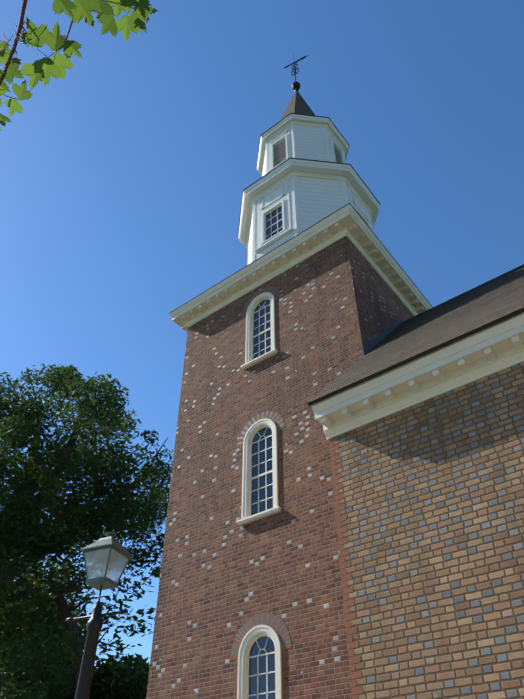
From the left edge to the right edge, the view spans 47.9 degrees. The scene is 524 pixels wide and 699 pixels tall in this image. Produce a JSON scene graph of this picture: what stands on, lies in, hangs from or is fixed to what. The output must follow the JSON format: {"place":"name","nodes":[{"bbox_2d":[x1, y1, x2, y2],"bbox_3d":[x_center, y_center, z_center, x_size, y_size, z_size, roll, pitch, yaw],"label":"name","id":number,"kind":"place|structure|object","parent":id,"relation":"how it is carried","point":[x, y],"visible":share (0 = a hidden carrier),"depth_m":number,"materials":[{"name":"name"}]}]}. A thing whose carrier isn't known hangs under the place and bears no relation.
{"place":"outdoors","nodes":[
{"label":"outdoors","id":0,"kind":"place"},
{"bbox_2d":[0,0,157,130],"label":"maple","id":1,"kind":"object","parent":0,"point":[44,69],"depth_m":1.91,"materials":[{"name":"green plant"}]},
{"bbox_2d":[0,20,36,64],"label":"maple branch samaras","id":2,"kind":"object","parent":1,"relation":"attached to","point":[20,40],"visible":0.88,"depth_m":1.90,"materials":[{"name":"green plant"}]},
{"bbox_2d":[0,363,173,698],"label":"oak tree","id":3,"kind":"object","parent":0,"point":[36,634],"depth_m":26.75,"materials":[{"name":"green plant"}]},
{"bbox_2d":[83,572,154,685],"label":"tree leaves","id":4,"kind":"object","parent":3,"relation":"attached to","point":[120,648],"visible":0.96,"depth_m":26.84,"materials":[{"name":"green plant"}]},
{"bbox_2d":[0,0,523,667],"label":"sky","id":5,"kind":"structure","parent":0,"point":[124,177],"materials":[{"name":"blue"}]},
{"bbox_2d":[329,436,362,698],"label":"quoins","id":6,"kind":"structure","parent":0,"point":[353,659],"depth_m":10.31,"materials":[{"name":"red brick"}]},
{"label":"brick path","id":7,"kind":"structure","parent":0,"visible":0},
{"bbox_2d":[65,585,127,698],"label":"lamp post","id":8,"kind":"object","parent":7,"relation":"on","point":[94,625],"visible":0.98,"depth_m":4.83,"materials":[{"name":"black metal"}]},
{"bbox_2d":[80,532,132,590],"bbox_3d":[-1.413,1.895,5.352,0.340,0.486,0.340,-16,-43,17],"label":"lantern frame","id":9,"kind":"object","parent":8,"relation":"on","point":[109,541],"visible":0.9,"depth_m":5.29,"materials":[{"name":"grey metal"}]},
{"bbox_2d":[85,548,127,581],"bbox_3d":[-1.413,1.969,5.288,0.290,0.250,0.290,-16,-43,17],"label":"lantern glass","id":10,"kind":"object","parent":9,"relation":"in","point":[117,573],"visible":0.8,"depth_m":5.25,"materials":[{"name":"clear glass"}]},
{"bbox_2d":[330,362,523,698],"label":"nave brick walls","id":11,"kind":"structure","parent":7,"relation":"on","point":[432,490],"depth_m":9.60,"materials":[{"name":"brown brick"}]},
{"bbox_2d":[307,264,523,405],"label":"roof","id":12,"kind":"structure","parent":11,"relation":"on","point":[492,302],"depth_m":13.27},
{"bbox_2d":[311,312,523,439],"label":"roof cornice","id":13,"kind":"structure","parent":11,"relation":"attached to","point":[495,348],"depth_m":11.16,"materials":[{"name":"white wood"}]},
{"label":"lawn","id":14,"kind":"structure","parent":0,"visible":0},
{"bbox_2d":[146,236,413,698],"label":"brick tower wall","id":15,"kind":"structure","parent":14,"relation":"on","point":[224,576],"depth_m":16.07,"materials":[{"name":"red brick"}]},
{"bbox_2d":[236,292,282,698],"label":"window frames","id":16,"kind":"structure","parent":15,"relation":"in","point":[252,635],"depth_m":15.91,"materials":[{"name":"white wood"}]},
{"bbox_2d":[249,300,274,698],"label":"tower window glass","id":17,"kind":"object","parent":16,"relation":"in","point":[269,648],"visible":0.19,"depth_m":15.90,"materials":[{"name":"glass"}]},
{"bbox_2d":[230,286,290,698],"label":"tower window brick arches","id":18,"kind":"structure","parent":15,"relation":"in","point":[276,624],"depth_m":13.81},
{"bbox_2d":[169,204,432,331],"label":"tower cornice","id":19,"kind":"structure","parent":15,"relation":"attached to","point":[349,223],"depth_m":20.82,"materials":[{"name":"beige wood"}]},
{"bbox_2d":[169,203,432,313],"bbox_3d":[2.165,-1.434,24.050,8.300,1.300,8.300,-27,-48,28],"label":"tower cornice edge","id":20,"kind":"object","parent":19,"relation":"on","point":[292,238],"depth_m":20.89,"materials":[{"name":"grey metal"}]},
{"bbox_2d":[248,125,371,263],"bbox_3d":[2.165,-5.613,27.690,5.400,12.585,5.400,-27,-48,28],"label":"steeple siding","id":21,"kind":"object","parent":20,"relation":"on","point":[319,200],"visible":0.17,"depth_m":25.22,"materials":[{"name":"white wood"}]},
{"bbox_2d":[273,140,341,165],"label":"louvered openings","id":22,"kind":"object","parent":21,"relation":"in","point":[338,157],"visible":0.23,"depth_m":29.31,"materials":[{"name":"grey wood"}]},
{"bbox_2d":[238,113,380,234],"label":"steeple skirt roofs","id":23,"kind":"structure","parent":21,"relation":"attached to","point":[302,159],"depth_m":27.07,"materials":[{"name":"grey metal"}]},
{"bbox_2d":[238,114,379,264],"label":"steeple trim","id":24,"kind":"structure","parent":15,"relation":"on","point":[269,192],"depth_m":26.19,"materials":[{"name":"white wood"}]},
{"bbox_2d":[266,142,285,239],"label":"steeple windows","id":25,"kind":"structure","parent":24,"relation":"in","point":[273,220],"depth_m":24.75,"materials":[{"name":"glass"}]},
{"bbox_2d":[280,91,315,119],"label":"spire roof","id":26,"kind":"structure","parent":24,"relation":"on","point":[297,104],"depth_m":33.61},
{"bbox_2d":[283,54,307,91],"bbox_3d":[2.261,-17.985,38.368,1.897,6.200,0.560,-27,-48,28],"label":"weather vane","id":27,"kind":"object","parent":26,"relation":"on","point":[296,85],"visible":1,"depth_m":38.45,"materials":[{"name":"black metal"}]},
{"bbox_2d":[362,316,402,355],"bbox_3d":[3.850,-0.363,18.308,0.042,4.305,3.557,-27,-48,28],"label":"roof flashing","id":28,"kind":"object","parent":15,"relation":"attached to","point":[380,338],"visible":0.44,"depth_m":17.91,"materials":[{"name":"grey metal"}]}
]}

